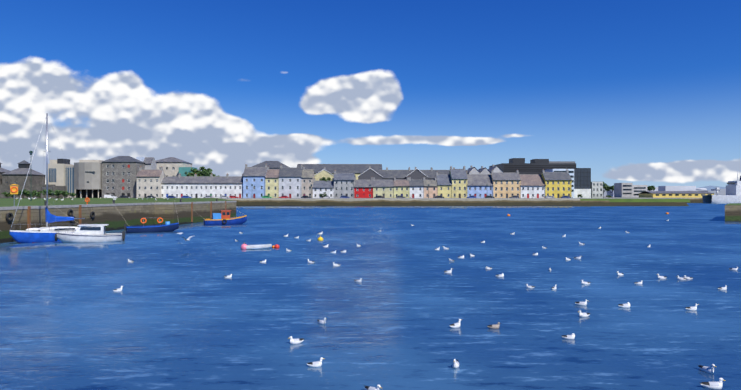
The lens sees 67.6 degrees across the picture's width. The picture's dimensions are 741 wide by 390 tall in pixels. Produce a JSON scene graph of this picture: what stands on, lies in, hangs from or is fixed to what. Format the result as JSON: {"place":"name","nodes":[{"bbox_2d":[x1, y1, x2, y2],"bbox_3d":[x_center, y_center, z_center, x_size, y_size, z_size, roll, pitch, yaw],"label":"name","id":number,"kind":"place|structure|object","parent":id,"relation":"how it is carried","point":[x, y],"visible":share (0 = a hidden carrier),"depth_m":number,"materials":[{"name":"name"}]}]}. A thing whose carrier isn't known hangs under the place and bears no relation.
{"place":"outdoors","nodes":[
{"label":"outdoors","id":0,"kind":"place"},
{"bbox_2d":[48,159,103,197],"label":"museum building","id":1,"kind":"structure","parent":0,"point":[85,176],"depth_m":252.01,"materials":[{"name":"beige stone"}]},
{"bbox_2d":[0,198,235,242],"bbox_3d":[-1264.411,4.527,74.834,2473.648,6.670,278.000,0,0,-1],"label":"quay wall","id":2,"kind":"structure","parent":0,"point":[133,211],"depth_m":82.08,"materials":[{"name":"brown stone"}]},
{"bbox_2d":[1,192,13,196],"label":"bush","id":3,"kind":"object","parent":2,"relation":"on","point":[6,194],"visible":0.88,"depth_m":194.77,"materials":[{"name":"green plant"}]},
{"bbox_2d":[10,184,17,205],"bbox_3d":[-38.620,0.027,59.937,1.000,2.470,0.380,0,0,-31],"label":"lifebuoy station","id":4,"kind":"object","parent":2,"relation":"on","point":[14,190],"visible":0.98,"depth_m":59.85,"materials":[{"name":"metal"}]},
{"bbox_2d":[15,189,27,196],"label":"bush","id":5,"kind":"object","parent":2,"relation":"on","point":[25,192],"visible":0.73,"depth_m":197.60,"materials":[{"name":"green plant"}]},
{"bbox_2d":[26,190,40,197],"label":"bush","id":6,"kind":"object","parent":2,"relation":"on","point":[33,193],"visible":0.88,"depth_m":200.00,"materials":[{"name":"green plant"}]},
{"bbox_2d":[0,183,66,197],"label":"hedge","id":7,"kind":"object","parent":2,"relation":"on","point":[5,187],"depth_m":209.31,"materials":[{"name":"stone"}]},
{"bbox_2d":[39,189,52,195],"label":"bush","id":8,"kind":"object","parent":2,"relation":"on","point":[49,191],"visible":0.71,"depth_m":202.94,"materials":[{"name":"green plant"}]},
{"bbox_2d":[50,190,67,197],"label":"bush","id":9,"kind":"object","parent":2,"relation":"on","point":[58,192],"visible":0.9,"depth_m":205.65,"materials":[{"name":"green plant"}]},
{"bbox_2d":[64,192,75,197],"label":"bush","id":10,"kind":"object","parent":2,"relation":"on","point":[72,194],"visible":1,"depth_m":187.21,"materials":[{"name":"green plant"}]},
{"bbox_2d":[104,195,116,197],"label":"van","id":11,"kind":"object","parent":2,"relation":"on","point":[109,196],"visible":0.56,"depth_m":242.76,"materials":[{"name":"paint"}]},
{"bbox_2d":[6,199,225,228],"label":"tire fenders","id":12,"kind":"object","parent":2,"relation":"on","point":[29,215],"visible":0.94,"depth_m":67.15,"materials":[{"name":"black rubber"}]},
{"bbox_2d":[101,156,144,197],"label":"warehouse building","id":13,"kind":"structure","parent":0,"point":[119,175],"depth_m":252.61,"materials":[{"name":"stone"}]},
{"bbox_2d":[143,157,156,168],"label":"gable house","id":14,"kind":"structure","parent":0,"point":[150,163],"depth_m":264.46,"materials":[{"name":"paint"}]},
{"bbox_2d":[136,166,164,197],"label":"corner house","id":15,"kind":"structure","parent":0,"point":[149,181],"depth_m":248.90,"materials":[{"name":"paint"}]},
{"bbox_2d":[156,157,191,175],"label":"pyramid roof building","id":16,"kind":"structure","parent":0,"point":[170,165],"depth_m":277.89,"materials":[{"name":"paint"}]},
{"bbox_2d":[161,173,242,197],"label":"white terrace building","id":17,"kind":"structure","parent":0,"point":[180,186],"depth_m":251.44,"materials":[{"name":"paint"}]},
{"bbox_2d":[243,164,266,197],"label":"house","id":18,"kind":"structure","parent":0,"point":[255,176],"depth_m":250.78,"materials":[{"name":"paint"}]},
{"bbox_2d":[252,161,289,168],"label":"building roof","id":19,"kind":"structure","parent":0,"point":[273,164],"depth_m":282.88,"materials":[{"name":"paint"}]},
{"bbox_2d":[265,167,279,197],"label":"house","id":20,"kind":"structure","parent":0,"point":[272,183],"depth_m":250.92,"materials":[{"name":"paint"}]},
{"bbox_2d":[278,165,302,197],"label":"house","id":21,"kind":"structure","parent":0,"point":[290,182],"depth_m":251.09,"materials":[{"name":"paint"}]},
{"bbox_2d":[301,164,313,197],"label":"house","id":22,"kind":"structure","parent":0,"point":[307,177],"depth_m":251.23,"materials":[{"name":"paint"}]},
{"bbox_2d":[314,167,333,180],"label":"yellow gable house","id":23,"kind":"structure","parent":0,"point":[324,172],"depth_m":262.31,"materials":[{"name":"paint"}]},
{"bbox_2d":[297,164,381,179],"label":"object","id":24,"kind":"structure","parent":0,"point":[357,169],"depth_m":299.96,"materials":[{"name":"tile"}]},
{"bbox_2d":[334,171,354,197],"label":"house","id":25,"kind":"structure","parent":0,"point":[343,184],"depth_m":251.55,"materials":[{"name":"paint"}]},
{"bbox_2d":[354,176,372,197],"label":"house","id":26,"kind":"structure","parent":0,"point":[363,189],"depth_m":251.73,"materials":[{"name":"paint"}]},
{"bbox_2d":[358,166,381,179],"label":"dark gable house","id":27,"kind":"structure","parent":0,"point":[369,173],"depth_m":265.72,"materials":[{"name":"stone"}]},
{"bbox_2d":[0,203,740,389],"bbox_3d":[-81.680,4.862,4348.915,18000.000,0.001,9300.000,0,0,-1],"label":"sea water","id":28,"kind":"structure","parent":0,"point":[177,312],"depth_m":25.01,"materials":[{"name":"blue liquid"}]},
{"bbox_2d":[9,113,91,242],"bbox_3d":[-33.494,-1.538,58.713,3.258,14.000,9.229,0,0,31],"label":"sailboat","id":29,"kind":"object","parent":28,"relation":"on","point":[39,235],"visible":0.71,"depth_m":57.18,"materials":[{"name":"blue paint"}]},
{"bbox_2d":[55,224,124,242],"bbox_3d":[-28.981,4.167,57.334,6.512,2.190,2.564,0,0,-18],"label":"motor cruiser","id":30,"kind":"object","parent":28,"relation":"on","point":[89,233],"visible":0.96,"depth_m":56.34,"materials":[{"name":"white paint"}]},
{"bbox_2d":[113,286,123,291],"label":"gull","id":31,"kind":"object","parent":28,"relation":"on","point":[117,290],"visible":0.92,"depth_m":27.86,"materials":[{"name":"white"}]},
{"bbox_2d":[124,218,178,232],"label":"boat","id":32,"kind":"object","parent":28,"relation":"on","point":[167,226],"visible":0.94,"depth_m":71.56,"materials":[{"name":"blue paint"}]},
{"bbox_2d":[203,210,246,224],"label":"fishing boat","id":33,"kind":"object","parent":28,"relation":"on","point":[222,217],"visible":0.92,"depth_m":89.44,"materials":[{"name":"blue paint"}]},
{"bbox_2d":[241,243,247,249],"bbox_3d":[-11.283,4.652,49.477,0.680,0.780,0.680,0,0,-1],"label":"buoy","id":34,"kind":"object","parent":28,"relation":"in","point":[243,246],"visible":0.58,"depth_m":49.22,"materials":[{"name":"plastic"}]},
{"bbox_2d":[243,242,271,248],"bbox_3d":[-10.167,4.602,49.811,2.483,0.680,1.054,0,0,-6],"label":"dinghy tender","id":35,"kind":"object","parent":28,"relation":"on","point":[266,246],"visible":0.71,"depth_m":49.48,"materials":[{"name":"white paint"}]},
{"bbox_2d":[288,336,304,343],"bbox_3d":[-2.418,4.767,18.160,0.619,0.305,0.190,0,0,-27],"label":"gull","id":36,"kind":"object","parent":28,"relation":"on","point":[296,341],"visible":0.92,"depth_m":18.06,"materials":[{"name":"white"}]},
{"bbox_2d":[307,357,323,366],"bbox_3d":[-1.576,4.768,15.709,0.563,0.294,0.168,0,0,-9],"label":"gull","id":37,"kind":"object","parent":28,"relation":"on","point":[315,364],"visible":1,"depth_m":15.66,"materials":[{"name":"white"}]},
{"bbox_2d":[317,318,325,324],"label":"gull","id":38,"kind":"object","parent":28,"relation":"on","point":[323,322],"visible":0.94,"depth_m":20.78,"materials":[{"name":"white"}]},
{"bbox_2d":[363,385,380,389],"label":"gull","id":39,"kind":"object","parent":28,"relation":"on","point":[372,388],"visible":1,"depth_m":13.52,"materials":[{"name":"white"}]},
{"bbox_2d":[450,319,460,327],"bbox_3d":[3.115,4.749,20.318,0.656,0.342,0.195,0,0,-31],"label":"gull","id":40,"kind":"object","parent":28,"relation":"on","point":[455,325],"visible":0.98,"depth_m":20.25,"materials":[{"name":"white"}]},
{"bbox_2d":[452,359,458,367],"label":"gull","id":41,"kind":"object","parent":28,"relation":"on","point":[455,364],"visible":0.98,"depth_m":15.51,"materials":[{"name":"white"}]},
{"bbox_2d":[487,322,500,328],"bbox_3d":[4.489,4.777,20.169,0.566,0.279,0.174,0,0,0],"label":"gull","id":42,"kind":"object","parent":28,"relation":"on","point":[497,326],"visible":0.94,"depth_m":20.12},
{"bbox_2d":[561,333,574,338],"bbox_3d":[6.681,4.799,18.703,0.508,0.233,0.169,0,0,3],"label":"gull","id":43,"kind":"object","parent":28,"relation":"on","point":[572,336],"visible":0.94,"depth_m":18.65,"materials":[{"name":"white"}]},
{"bbox_2d":[575,300,587,305],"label":"gull","id":44,"kind":"object","parent":28,"relation":"on","point":[582,303],"visible":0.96,"depth_m":24.31,"materials":[{"name":"white"}]},
{"bbox_2d":[578,310,589,316],"bbox_3d":[8.565,4.763,22.128,0.641,0.316,0.197,0,0,-14],"label":"gull","id":45,"kind":"object","parent":28,"relation":"on","point":[583,314],"visible":0.9,"depth_m":22.05,"materials":[{"name":"white"}]},
{"bbox_2d":[618,302,629,307],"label":"gull","id":46,"kind":"object","parent":28,"relation":"on","point":[627,305],"visible":0.96,"depth_m":23.85,"materials":[{"name":"white"}]},
{"bbox_2d":[685,304,697,310],"bbox_3d":[13.552,4.753,23.351,0.636,0.332,0.189,0,0,-1],"label":"gull","id":47,"kind":"object","parent":28,"relation":"on","point":[694,308],"visible":0.94,"depth_m":23.29,"materials":[{"name":"white"}]},
{"bbox_2d":[698,364,715,373],"bbox_3d":[9.251,4.759,15.230,0.181,0.317,0.608,0,0,-19],"label":"gull","id":48,"kind":"object","parent":28,"relation":"on","point":[706,369],"visible":0.98,"depth_m":15.12,"materials":[{"name":"white"}]},
{"bbox_2d":[700,378,725,388],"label":"gull","id":49,"kind":"object","parent":28,"relation":"on","point":[715,385],"visible":0.98,"depth_m":13.87,"materials":[{"name":"white"}]},
{"bbox_2d":[702,171,740,202],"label":"ship","id":50,"kind":"object","parent":28,"relation":"on","point":[733,192],"visible":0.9,"depth_m":317.24,"materials":[{"name":"white metal"}]},
{"bbox_2d":[0,0,740,187],"label":"sky","id":51,"kind":"structure","parent":0,"point":[637,92],"materials":[{"name":"blue"}]},
{"bbox_2d":[373,177,393,197],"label":"house","id":52,"kind":"structure","parent":0,"point":[384,188],"depth_m":251.90,"materials":[{"name":"paint"}]},
{"bbox_2d":[393,177,409,197],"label":"house","id":53,"kind":"structure","parent":0,"point":[401,187],"depth_m":252.05,"materials":[{"name":"paint"}]},
{"bbox_2d":[409,177,423,197],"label":"house","id":54,"kind":"structure","parent":0,"point":[416,188],"depth_m":252.16,"materials":[{"name":"paint"}]},
{"bbox_2d":[377,167,467,179],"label":"building","id":55,"kind":"structure","parent":0,"point":[386,174],"depth_m":273.02,"materials":[{"name":"tile"}]},
{"bbox_2d":[423,177,437,197],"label":"house","id":56,"kind":"structure","parent":0,"point":[431,189],"depth_m":252.29,"materials":[{"name":"paint"}]},
{"bbox_2d":[435,172,451,197],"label":"house","id":57,"kind":"structure","parent":0,"point":[444,182],"depth_m":252.47,"materials":[{"name":"paint"}]},
{"bbox_2d":[220,197,682,198],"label":"long walk road","id":58,"kind":"structure","parent":0,"point":[451,198],"depth_m":243.95,"materials":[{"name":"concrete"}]},
{"bbox_2d":[449,166,467,197],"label":"house","id":59,"kind":"structure","parent":0,"point":[459,178],"depth_m":252.55,"materials":[{"name":"paint"}]},
{"bbox_2d":[226,196,702,205],"bbox_3d":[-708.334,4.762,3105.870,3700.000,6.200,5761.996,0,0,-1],"label":"quay wall","id":60,"kind":"structure","parent":0,"point":[408,202],"depth_m":242.94,"materials":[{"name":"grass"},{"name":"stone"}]},
{"bbox_2d":[0,163,9,183],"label":"old stone building","id":61,"kind":"structure","parent":60,"relation":"on","point":[2,170],"depth_m":240.53,"materials":[{"name":"stone"}]},
{"bbox_2d":[1,160,44,183],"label":"old stone building","id":62,"kind":"structure","parent":60,"relation":"on","point":[18,175],"depth_m":237.93,"materials":[{"name":"stone"}]},
{"bbox_2d":[136,157,144,162],"bbox_3d":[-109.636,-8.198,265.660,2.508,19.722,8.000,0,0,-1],"label":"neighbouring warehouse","id":63,"kind":"structure","parent":60,"relation":"on","point":[141,158],"depth_m":261.68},
{"bbox_2d":[179,167,196,175],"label":"teal building","id":64,"kind":"structure","parent":60,"relation":"on","point":[182,170],"depth_m":274.99,"materials":[{"name":"teal paint"}]},
{"bbox_2d":[185,170,204,175],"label":"terrace tree","id":65,"kind":"object","parent":60,"relation":"on","point":[199,173],"visible":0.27,"depth_m":275.01,"materials":[{"name":"green plant"}]},
{"bbox_2d":[188,167,211,175],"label":"terrace tree","id":66,"kind":"object","parent":60,"relation":"on","point":[208,171],"visible":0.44,"depth_m":275.36,"materials":[{"name":"green plant"}]},
{"bbox_2d":[312,178,333,197],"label":"house","id":67,"kind":"structure","parent":60,"relation":"on","point":[321,187],"depth_m":251.41,"materials":[{"name":"paint"}]},
{"bbox_2d":[319,177,331,180],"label":"tree","id":68,"kind":"object","parent":60,"relation":"on","point":[324,179],"visible":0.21,"depth_m":256.78,"materials":[{"name":"green plant"}]},
{"bbox_2d":[405,167,427,179],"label":"dark gable house","id":69,"kind":"structure","parent":60,"relation":"on","point":[416,174],"depth_m":266.15,"materials":[{"name":"stone"}]},
{"bbox_2d":[489,158,590,197],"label":"large building","id":70,"kind":"structure","parent":60,"relation":"on","point":[581,180],"depth_m":293.12,"materials":[{"name":"black concrete"}]},
{"bbox_2d":[603,185,613,192],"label":"distant tree","id":71,"kind":"object","parent":60,"relation":"on","point":[608,188],"visible":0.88,"depth_m":467.27,"materials":[{"name":"green plant"}]},
{"bbox_2d":[647,186,655,190],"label":"distant tree","id":72,"kind":"object","parent":60,"relation":"on","point":[650,188],"visible":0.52,"depth_m":501.43,"materials":[{"name":"green plant"}]},
{"bbox_2d":[467,166,479,173],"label":"house gable","id":73,"kind":"structure","parent":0,"point":[472,170],"depth_m":268.70,"materials":[{"name":"paint"}]},
{"bbox_2d":[466,172,493,197],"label":"house","id":74,"kind":"structure","parent":0,"point":[477,187],"depth_m":252.85,"materials":[{"name":"paint"}]},
{"bbox_2d":[478,166,490,174],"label":"house gable","id":75,"kind":"structure","parent":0,"point":[482,170],"depth_m":268.80,"materials":[{"name":"paint"}]},
{"bbox_2d":[488,165,502,172],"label":"house gable","id":76,"kind":"structure","parent":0,"point":[496,169],"depth_m":268.91,"materials":[{"name":"paint"}]},
{"bbox_2d":[490,169,520,197],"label":"house","id":77,"kind":"structure","parent":0,"point":[507,185],"depth_m":252.97,"materials":[{"name":"paint"}]},
{"bbox_2d":[519,172,544,197],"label":"house","id":78,"kind":"structure","parent":0,"point":[532,185],"depth_m":253.28,"materials":[{"name":"paint"}]},
{"bbox_2d":[541,169,571,197],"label":"house","id":79,"kind":"structure","parent":0,"point":[558,184],"depth_m":253.43,"materials":[{"name":"paint"}]},
{"bbox_2d":[614,183,646,196],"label":"office building","id":80,"kind":"structure","parent":0,"point":[626,190],"depth_m":395.24,"materials":[{"name":"paint"}]},
{"bbox_2d":[580,199,689,201],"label":"spit grass","id":81,"kind":"structure","parent":0,"point":[649,200],"depth_m":245.03,"materials":[{"name":"green plant"}]},
{"bbox_2d":[591,182,602,197],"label":"grey white building","id":82,"kind":"structure","parent":81,"relation":"on","point":[596,189],"depth_m":307.14,"materials":[{"name":"paint"}]},
{"bbox_2d":[603,186,725,196],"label":"distant skyline buildings","id":83,"kind":"structure","parent":0,"point":[684,188],"depth_m":600.77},
{"bbox_2d":[638,191,713,197],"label":"yellow shed","id":84,"kind":"structure","parent":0,"point":[672,194],"depth_m":355.73,"materials":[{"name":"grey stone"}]},
{"bbox_2d":[699,186,725,190],"bbox_3d":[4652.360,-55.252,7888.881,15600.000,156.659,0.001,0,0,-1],"label":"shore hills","id":85,"kind":"structure","parent":0,"point":[709,188],"depth_m":7892.94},
{"bbox_2d":[725,203,740,221],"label":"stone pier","id":86,"kind":"structure","parent":0,"point":[732,212],"depth_m":101.48,"materials":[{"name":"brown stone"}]}
]}

